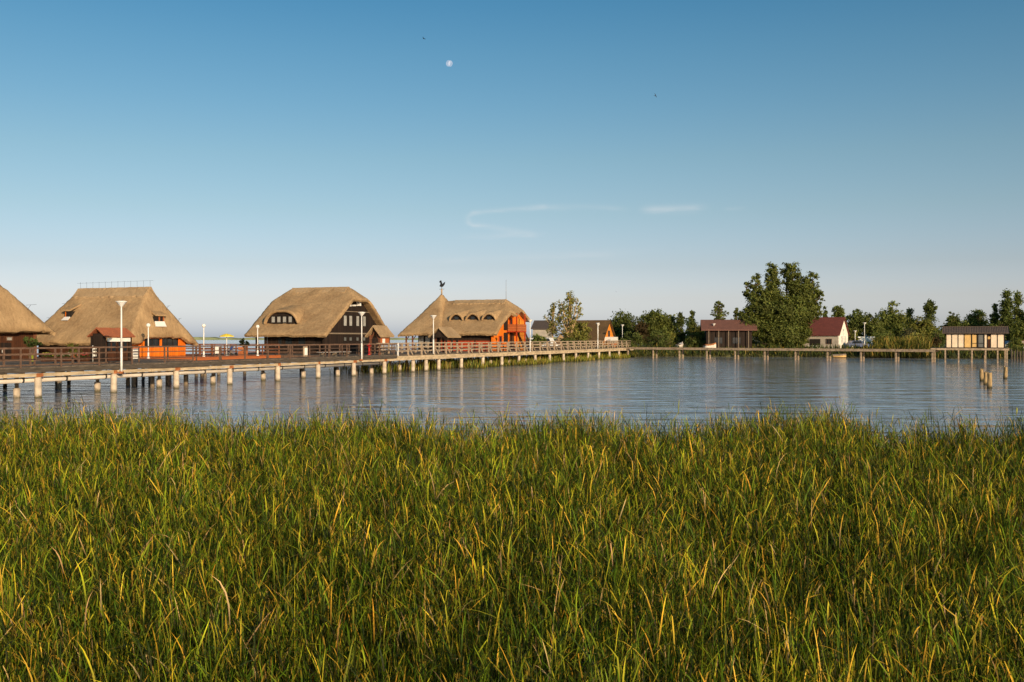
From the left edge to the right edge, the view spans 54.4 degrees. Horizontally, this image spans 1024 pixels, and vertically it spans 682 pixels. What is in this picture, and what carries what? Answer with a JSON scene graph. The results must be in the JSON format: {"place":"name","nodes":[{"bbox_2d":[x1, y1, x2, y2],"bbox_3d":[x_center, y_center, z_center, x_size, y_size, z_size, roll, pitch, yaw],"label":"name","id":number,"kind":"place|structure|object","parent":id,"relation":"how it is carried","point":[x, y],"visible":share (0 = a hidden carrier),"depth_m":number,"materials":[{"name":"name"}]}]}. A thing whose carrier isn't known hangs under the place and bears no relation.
{"place":"outdoors","nodes":[
{"label":"outdoors","id":0,"kind":"place"},
{"bbox_2d":[0,285,55,358],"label":"thatched house","id":1,"kind":"structure","parent":0,"point":[19,321],"depth_m":77.29,"materials":[{"name":"brown plant"}]},
{"bbox_2d":[0,343,10,358],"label":"door","id":2,"kind":"structure","parent":1,"relation":"in","point":[2,345],"depth_m":76.71,"materials":[{"name":"white paint"}]},
{"bbox_2d":[37,280,197,357],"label":"thatched house","id":3,"kind":"structure","parent":0,"point":[80,315],"depth_m":86.32,"materials":[{"name":"brown plant"}]},
{"bbox_2d":[145,338,159,345],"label":"window","id":4,"kind":"structure","parent":3,"relation":"in","point":[154,341],"depth_m":85.90,"materials":[{"name":"black glass"}]},
{"bbox_2d":[162,338,177,345],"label":"window","id":5,"kind":"structure","parent":3,"relation":"in","point":[165,341],"depth_m":87.78,"materials":[{"name":"black glass"}]},
{"bbox_2d":[238,347,247,355],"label":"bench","id":6,"kind":"object","parent":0,"point":[240,353],"visible":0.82,"depth_m":93.27,"materials":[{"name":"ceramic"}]},
{"bbox_2d":[244,287,384,353],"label":"thatched house","id":7,"kind":"structure","parent":0,"point":[319,315],"depth_m":104.34,"materials":[{"name":"brown plant"}]},
{"bbox_2d":[285,338,292,346],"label":"window","id":8,"kind":"structure","parent":7,"relation":"in","point":[287,340],"depth_m":103.20,"materials":[{"name":"black glass"}]},
{"bbox_2d":[298,338,305,346],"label":"window","id":9,"kind":"structure","parent":7,"relation":"in","point":[300,340],"depth_m":102.59,"materials":[{"name":"black glass"}]},
{"bbox_2d":[308,337,314,353],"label":"door","id":10,"kind":"structure","parent":7,"relation":"in","point":[311,340],"depth_m":102.09,"materials":[{"name":"brown wood"}]},
{"bbox_2d":[0,340,1023,452],"bbox_3d":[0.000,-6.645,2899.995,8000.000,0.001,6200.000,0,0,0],"label":"water","id":11,"kind":"structure","parent":0,"point":[889,388],"depth_m":62.49,"materials":[{"name":"blue liquid"}]},
{"bbox_2d":[0,348,197,388],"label":"platform","id":12,"kind":"structure","parent":11,"relation":"in","point":[4,362],"depth_m":68.20,"materials":[{"name":"brown wood"}]},
{"bbox_2d":[23,336,42,358],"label":"potted plant","id":13,"kind":"object","parent":12,"relation":"on","point":[35,342],"visible":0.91,"depth_m":71.30,"materials":[{"name":"green plant"}]},
{"bbox_2d":[41,352,53,361],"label":"flower box","id":14,"kind":"object","parent":12,"relation":"on","point":[49,356],"visible":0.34,"depth_m":70.89,"materials":[{"name":"brown plant"}]},
{"bbox_2d":[56,352,71,361],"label":"flower box","id":15,"kind":"object","parent":12,"relation":"on","point":[63,356],"visible":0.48,"depth_m":70.99,"materials":[{"name":"brown wood"}]},
{"bbox_2d":[65,342,82,356],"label":"potted plant","id":16,"kind":"object","parent":12,"relation":"on","point":[72,345],"visible":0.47,"depth_m":76.84,"materials":[{"name":"green plant"}]},
{"bbox_2d":[74,352,89,361],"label":"flower box","id":17,"kind":"object","parent":12,"relation":"on","point":[83,358],"visible":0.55,"depth_m":71.11,"materials":[{"name":"brown wood"}]},
{"bbox_2d":[116,344,280,379],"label":"terrace","id":18,"kind":"structure","parent":11,"relation":"in","point":[206,357],"depth_m":92.23,"materials":[{"name":"brown wood"}]},
{"bbox_2d":[202,324,205,356],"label":"globe lamp","id":19,"kind":"object","parent":18,"relation":"on","point":[203,326],"visible":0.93,"depth_m":87.96,"materials":[{"name":"white metal"}]},
{"bbox_2d":[219,334,233,353],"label":"parasol","id":20,"kind":"object","parent":18,"relation":"on","point":[226,335],"visible":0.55,"depth_m":92.20,"materials":[{"name":"yellow fabric"}]},
{"bbox_2d":[239,338,249,350],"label":"potted plant","id":21,"kind":"object","parent":18,"relation":"on","point":[242,341],"visible":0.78,"depth_m":94.85,"materials":[{"name":"green plant"}]},
{"bbox_2d":[0,340,633,397],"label":"boardwalk","id":22,"kind":"structure","parent":11,"relation":"in","point":[105,370],"depth_m":74.63,"materials":[{"name":"brown wood"}]},
{"bbox_2d":[87,327,135,361],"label":"small red-roofed hut","id":23,"kind":"structure","parent":22,"relation":"on","point":[98,335],"depth_m":71.24,"materials":[{"name":"ceramic"}]},
{"bbox_2d":[106,340,115,360],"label":"door","id":24,"kind":"structure","parent":23,"relation":"in","point":[111,352],"depth_m":71.33,"materials":[{"name":"brown wood"}]},
{"bbox_2d":[117,342,127,360],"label":"door","id":25,"kind":"structure","parent":23,"relation":"in","point":[125,355],"depth_m":72.42,"materials":[{"name":"brown wood"}]},
{"bbox_2d":[116,301,126,373],"bbox_3d":[-24.456,-0.242,62.336,0.680,4.570,0.670,0,0,0],"label":"street lamp","id":26,"kind":"object","parent":22,"relation":"on","point":[121,304],"visible":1,"depth_m":62.28,"materials":[{"name":"white metal"}]},
{"bbox_2d":[303,346,307,356],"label":"notice box","id":27,"kind":"object","parent":22,"relation":"attached to","point":[305,351],"visible":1,"depth_m":81.12,"materials":[{"name":"white"}]},
{"bbox_2d":[358,312,364,360],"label":"street lamp","id":28,"kind":"object","parent":22,"relation":"on","point":[361,314],"visible":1,"depth_m":89.34,"materials":[{"name":"white metal"}]},
{"bbox_2d":[430,315,436,353],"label":"street lamp","id":29,"kind":"object","parent":22,"relation":"on","point":[433,316],"visible":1,"depth_m":102.64,"materials":[{"name":"white metal"}]},
{"bbox_2d":[195,344,448,373],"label":"platform","id":30,"kind":"structure","parent":11,"relation":"in","point":[317,355],"depth_m":100.34,"materials":[{"name":"brown wood"}]},
{"bbox_2d":[317,351,348,356],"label":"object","id":31,"kind":"object","parent":30,"relation":"on","point":[322,354],"visible":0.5,"depth_m":91.42,"materials":[{"name":"brown wood"}]},
{"bbox_2d":[365,325,393,354],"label":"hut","id":32,"kind":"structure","parent":30,"relation":"on","point":[382,334],"depth_m":98.38,"materials":[{"name":"orange wood"}]},
{"bbox_2d":[193,337,556,339],"bbox_3d":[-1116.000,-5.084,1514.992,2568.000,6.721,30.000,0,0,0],"label":"reed belt","id":33,"kind":"object","parent":11,"relation":"in","point":[210,338],"visible":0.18,"depth_m":1501.89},
{"bbox_2d":[381,343,573,360],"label":"platform","id":34,"kind":"structure","parent":11,"relation":"in","point":[483,347],"depth_m":132.94,"materials":[{"name":"brown wood"}]},
{"bbox_2d":[428,327,460,352],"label":"entrance gate","id":35,"kind":"structure","parent":34,"relation":"on","point":[445,332],"depth_m":113.55,"materials":[{"name":"brown wood"}]},
{"bbox_2d":[398,280,530,350],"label":"thatched house","id":36,"kind":"structure","parent":34,"relation":"on","point":[497,320],"depth_m":140.17,"materials":[{"name":"plant"}]},
{"bbox_2d":[510,333,513,346],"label":"door","id":37,"kind":"structure","parent":36,"relation":"in","point":[511,334],"depth_m":141.99,"materials":[{"name":"grey glass"}]},
{"bbox_2d":[329,351,638,373],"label":"reed fringe","id":38,"kind":"object","parent":11,"relation":"in","point":[477,363],"visible":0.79,"depth_m":121.23,"materials":[{"name":"green plant"}]},
{"bbox_2d":[627,347,937,361],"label":"pier","id":39,"kind":"structure","parent":11,"relation":"in","point":[896,351],"depth_m":153.25,"materials":[{"name":"wood"}]},
{"bbox_2d":[833,354,845,357],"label":"rowing boat","id":40,"kind":"object","parent":11,"relation":"on","point":[839,355],"visible":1,"depth_m":169.31,"materials":[{"name":"beige wood"}]},
{"bbox_2d":[859,334,932,357],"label":"reed clump","id":41,"kind":"object","parent":11,"relation":"in","point":[914,342],"visible":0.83,"depth_m":167.62,"materials":[{"name":"green plant"}]},
{"bbox_2d":[931,348,1009,362],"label":"dock","id":42,"kind":"object","parent":11,"relation":"in","point":[997,349],"visible":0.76,"depth_m":138.02,"materials":[{"name":"wood"}]},
{"bbox_2d":[942,326,1008,347],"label":"dock hut","id":43,"kind":"object","parent":42,"relation":"on","point":[975,336],"visible":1,"depth_m":138.36,"materials":[{"name":"beige wood"}]},
{"bbox_2d":[972,334,976,346],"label":"window","id":44,"kind":"structure","parent":43,"relation":"in","point":[974,336],"depth_m":138.26,"materials":[{"name":"glass"}]},
{"bbox_2d":[978,334,983,346],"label":"window","id":45,"kind":"structure","parent":43,"relation":"in","point":[980,336],"depth_m":137.89,"materials":[{"name":"grey glass"}]},
{"bbox_2d":[979,368,983,380],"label":"old pile","id":46,"kind":"object","parent":11,"relation":"in","point":[981,374],"visible":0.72,"depth_m":78.47,"materials":[{"name":"brown wood"}]},
{"bbox_2d":[983,371,986,384],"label":"old pile","id":47,"kind":"object","parent":11,"relation":"in","point":[985,378],"visible":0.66,"depth_m":72.28,"materials":[{"name":"brown wood"}]},
{"bbox_2d":[987,372,991,388],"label":"old pile","id":48,"kind":"object","parent":11,"relation":"in","point":[989,380],"visible":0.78,"depth_m":66.97,"materials":[{"name":"brown wood"}]},
{"bbox_2d":[1003,366,1007,378],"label":"old pile","id":49,"kind":"object","parent":11,"relation":"in","point":[1005,371],"visible":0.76,"depth_m":82.49,"materials":[{"name":"brown wood"}]},
{"bbox_2d":[0,0,1023,337],"label":"sky","id":50,"kind":"structure","parent":0,"point":[232,157],"materials":[{"name":"blue"}]},
{"bbox_2d":[0,390,1023,681],"bbox_3d":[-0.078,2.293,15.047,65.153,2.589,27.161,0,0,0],"label":"reed bed","id":51,"kind":"object","parent":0,"point":[196,546],"visible":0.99,"depth_m":9.53,"materials":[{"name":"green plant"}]},
{"bbox_2d":[526,339,1023,358],"bbox_3d":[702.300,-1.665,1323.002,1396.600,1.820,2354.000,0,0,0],"label":"ground","id":52,"kind":"structure","parent":0,"point":[810,355],"depth_m":175.76,"materials":[{"name":"green plant"}]},
{"bbox_2d":[529,333,546,345],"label":"shrub","id":53,"kind":"object","parent":52,"relation":"on","point":[536,337],"visible":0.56,"depth_m":177.60,"materials":[{"name":"green plant"}]},
{"bbox_2d":[531,320,553,338],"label":"grey house","id":54,"kind":"structure","parent":52,"relation":"on","point":[539,327],"depth_m":215.18,"materials":[{"name":"tile"}]},
{"bbox_2d":[543,302,560,337],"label":"slender tree","id":55,"kind":"object","parent":52,"relation":"on","point":[551,313],"visible":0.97,"depth_m":186.70,"materials":[{"name":"green plant"}]},
{"bbox_2d":[549,290,589,339],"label":"slender tree","id":56,"kind":"object","parent":52,"relation":"on","point":[570,320],"visible":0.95,"depth_m":185.58,"materials":[{"name":"green plant"}]},
{"bbox_2d":[559,337,579,347],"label":"shrub","id":57,"kind":"object","parent":52,"relation":"on","point":[568,339],"visible":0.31,"depth_m":183.73,"materials":[{"name":"green plant"}]},
{"bbox_2d":[567,320,591,347],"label":"broadleaf tree","id":58,"kind":"object","parent":52,"relation":"on","point":[582,335],"visible":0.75,"depth_m":186.13,"materials":[{"name":"green plant"}]},
{"bbox_2d":[574,320,617,347],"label":"thatched house","id":59,"kind":"structure","parent":52,"relation":"on","point":[606,332],"depth_m":195.36,"materials":[{"name":"brown plant"}]},
{"bbox_2d":[607,309,638,346],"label":"broadleaf tree","id":60,"kind":"object","parent":52,"relation":"on","point":[624,320],"visible":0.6,"depth_m":210.69,"materials":[{"name":"green plant"}]},
{"bbox_2d":[619,330,643,346],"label":"shrub","id":61,"kind":"object","parent":52,"relation":"on","point":[633,340],"visible":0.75,"depth_m":185.97,"materials":[{"name":"green plant"}]},
{"bbox_2d":[634,321,650,342],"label":"broadleaf tree","id":62,"kind":"object","parent":52,"relation":"on","point":[641,329],"visible":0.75,"depth_m":195.23,"materials":[{"name":"green plant"}]},
{"bbox_2d":[637,308,667,346],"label":"broadleaf tree","id":63,"kind":"object","parent":52,"relation":"on","point":[656,320],"visible":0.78,"depth_m":197.49,"materials":[{"name":"green plant"}]},
{"bbox_2d":[643,328,675,346],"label":"shrub","id":64,"kind":"object","parent":52,"relation":"on","point":[665,341],"visible":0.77,"depth_m":185.50,"materials":[{"name":"green plant"}]},
{"bbox_2d":[658,313,678,346],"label":"broadleaf tree","id":65,"kind":"object","parent":52,"relation":"on","point":[670,319],"visible":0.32,"depth_m":199.40,"materials":[{"name":"green plant"}]},
{"bbox_2d":[661,331,680,346],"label":"shrub","id":66,"kind":"object","parent":52,"relation":"on","point":[674,338],"visible":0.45,"depth_m":187.72,"materials":[{"name":"green plant"}]},
{"bbox_2d":[674,312,685,345],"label":"conical tree","id":67,"kind":"object","parent":52,"relation":"on","point":[680,318],"visible":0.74,"depth_m":197.77,"materials":[{"name":"green plant"}]},
{"bbox_2d":[684,310,697,338],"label":"conical tree","id":68,"kind":"object","parent":52,"relation":"on","point":[691,320],"visible":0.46,"depth_m":196.82,"materials":[{"name":"green plant"}]},
{"bbox_2d":[683,331,702,347],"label":"shrub","id":69,"kind":"object","parent":52,"relation":"on","point":[690,338],"visible":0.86,"depth_m":184.17,"materials":[{"name":"green plant"}]},
{"bbox_2d":[689,323,704,340],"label":"broadleaf tree","id":70,"kind":"object","parent":52,"relation":"on","point":[697,329],"visible":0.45,"depth_m":191.52,"materials":[{"name":"green plant"}]},
{"bbox_2d":[691,336,705,347],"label":"shrub","id":71,"kind":"object","parent":52,"relation":"on","point":[701,343],"visible":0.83,"depth_m":183.42,"materials":[{"name":"green plant"}]},
{"bbox_2d":[703,343,715,347],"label":"rowing boat","id":72,"kind":"object","parent":52,"relation":"on","point":[712,345],"visible":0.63,"depth_m":179.04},
{"bbox_2d":[710,300,729,319],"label":"tree","id":73,"kind":"object","parent":52,"relation":"on","point":[718,312],"visible":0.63,"depth_m":211.72,"materials":[{"name":"green plant"}]},
{"bbox_2d":[700,320,757,347],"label":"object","id":74,"kind":"structure","parent":52,"relation":"on","point":[729,333],"depth_m":179.92,"materials":[{"name":"brown wood"}]},
{"bbox_2d":[714,337,722,343],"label":"window","id":75,"kind":"structure","parent":74,"relation":"in","point":[715,338],"depth_m":180.11,"materials":[{"name":"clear glass"}]},
{"bbox_2d":[732,337,740,343],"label":"window","id":76,"kind":"structure","parent":74,"relation":"in","point":[734,339],"depth_m":179.63,"materials":[{"name":"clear glass"}]},
{"bbox_2d":[732,307,739,319],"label":"slender tree","id":77,"kind":"object","parent":52,"relation":"on","point":[735,316],"visible":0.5,"depth_m":213.77,"materials":[{"name":"green plant"}]},
{"bbox_2d":[757,337,780,347],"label":"shrub","id":78,"kind":"object","parent":52,"relation":"on","point":[765,345],"visible":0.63,"depth_m":180.22,"materials":[{"name":"green plant"}]},
{"bbox_2d":[737,261,824,347],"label":"broadleaf tree","id":79,"kind":"object","parent":52,"relation":"on","point":[774,314],"visible":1,"depth_m":181.07,"materials":[{"name":"green plant"}]},
{"bbox_2d":[631,317,988,345],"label":"wood","id":80,"kind":"object","parent":52,"relation":"on","point":[687,322],"visible":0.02,"depth_m":243.99,"materials":[{"name":"green plant"}]},
{"bbox_2d":[803,317,849,347],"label":"red roofed house","id":81,"kind":"structure","parent":52,"relation":"on","point":[827,331],"depth_m":187.03,"materials":[{"name":"tile"}]},
{"bbox_2d":[810,339,819,346],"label":"door","id":82,"kind":"structure","parent":81,"relation":"in","point":[812,341],"depth_m":187.15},
{"bbox_2d":[831,305,848,322],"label":"broadleaf tree","id":83,"kind":"object","parent":52,"relation":"on","point":[838,311],"visible":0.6,"depth_m":213.48,"materials":[{"name":"green plant"}]},
{"bbox_2d":[848,328,860,340],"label":"shrub","id":84,"kind":"object","parent":52,"relation":"on","point":[853,336],"visible":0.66,"depth_m":192.43,"materials":[{"name":"green plant"}]},
{"bbox_2d":[845,341,868,347],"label":"parked car","id":85,"kind":"object","parent":52,"relation":"on","point":[852,343],"visible":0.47,"depth_m":185.15,"materials":[{"name":"white metal"}]},
{"bbox_2d":[846,309,871,336],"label":"broadleaf tree","id":86,"kind":"object","parent":52,"relation":"on","point":[855,321],"visible":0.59,"depth_m":202.45,"materials":[{"name":"green plant"}]},
{"bbox_2d":[858,337,875,345],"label":"parked van","id":87,"kind":"object","parent":52,"relation":"on","point":[866,338],"visible":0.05,"depth_m":195.05,"materials":[{"name":"white metal"}]},
{"bbox_2d":[862,313,885,336],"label":"broadleaf tree","id":88,"kind":"object","parent":52,"relation":"on","point":[875,326],"visible":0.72,"depth_m":201.34,"materials":[{"name":"green plant"}]},
{"bbox_2d":[865,331,889,344],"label":"shrub","id":89,"kind":"object","parent":52,"relation":"on","point":[880,336],"visible":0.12,"depth_m":186.13,"materials":[{"name":"green plant"}]},
{"bbox_2d":[873,328,895,339],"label":"shrub","id":90,"kind":"object","parent":52,"relation":"on","point":[889,333],"visible":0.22,"depth_m":190.88,"materials":[{"name":"green plant"}]},
{"bbox_2d":[875,300,908,336],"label":"broadleaf tree","id":91,"kind":"object","parent":52,"relation":"on","point":[893,320],"visible":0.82,"depth_m":203.95,"materials":[{"name":"green plant"}]},
{"bbox_2d":[897,328,915,338],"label":"shrub","id":92,"kind":"object","parent":52,"relation":"on","point":[909,331],"visible":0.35,"depth_m":189.02,"materials":[{"name":"green plant"}]},
{"bbox_2d":[905,307,915,328],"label":"conical tree","id":93,"kind":"object","parent":52,"relation":"on","point":[909,312],"visible":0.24,"depth_m":206.66,"materials":[{"name":"green plant"}]},
{"bbox_2d":[908,332,924,339],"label":"shrub","id":94,"kind":"object","parent":52,"relation":"on","point":[916,335],"visible":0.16,"depth_m":181.77,"materials":[{"name":"green plant"}]},
{"bbox_2d":[903,315,943,337],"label":"broadleaf tree","id":95,"kind":"object","parent":52,"relation":"on","point":[926,327],"visible":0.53,"depth_m":195.20,"materials":[{"name":"green plant"}]},
{"bbox_2d":[921,298,945,337],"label":"conical tree","id":96,"kind":"object","parent":52,"relation":"on","point":[929,308],"visible":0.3,"depth_m":202.54,"materials":[{"name":"green plant"}]},
{"bbox_2d":[931,336,941,347],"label":"shrub","id":97,"kind":"object","parent":52,"relation":"on","point":[936,341],"visible":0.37,"depth_m":175.51,"materials":[{"name":"green plant"}]},
{"bbox_2d":[930,329,945,346],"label":"shrub","id":98,"kind":"object","parent":52,"relation":"on","point":[940,335],"visible":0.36,"depth_m":179.38,"materials":[{"name":"green plant"}]},
{"bbox_2d":[938,311,963,339],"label":"broadleaf tree","id":99,"kind":"object","parent":52,"relation":"on","point":[952,320],"visible":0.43,"depth_m":204.33,"materials":[{"name":"green plant"}]},
{"bbox_2d":[961,309,989,325],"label":"broadleaf tree","id":100,"kind":"object","parent":52,"relation":"on","point":[975,319],"visible":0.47,"depth_m":204.98,"materials":[{"name":"green plant"}]},
{"bbox_2d":[989,303,999,324],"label":"conical tree","id":101,"kind":"object","parent":52,"relation":"on","point":[994,316],"visible":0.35,"depth_m":199.67,"materials":[{"name":"green plant"}]},
{"bbox_2d":[993,288,1017,340],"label":"conical tree","id":102,"kind":"object","parent":52,"relation":"on","point":[1006,316],"visible":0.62,"depth_m":197.47,"materials":[{"name":"green plant"}]},
{"bbox_2d":[1006,319,1023,340],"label":"broadleaf tree","id":103,"kind":"object","parent":52,"relation":"on","point":[1018,331],"visible":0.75,"depth_m":191.07,"materials":[{"name":"green plant"}]},
{"bbox_2d":[1006,337,1023,347],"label":"shrub","id":104,"kind":"object","parent":52,"relation":"on","point":[1015,341],"visible":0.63,"depth_m":165.76,"materials":[{"name":"green plant"}]},
{"bbox_2d":[1011,290,1023,321],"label":"conical tree","id":105,"kind":"object","parent":52,"relation":"on","point":[1017,296],"visible":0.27,"depth_m":199.63,"materials":[{"name":"green plant"}]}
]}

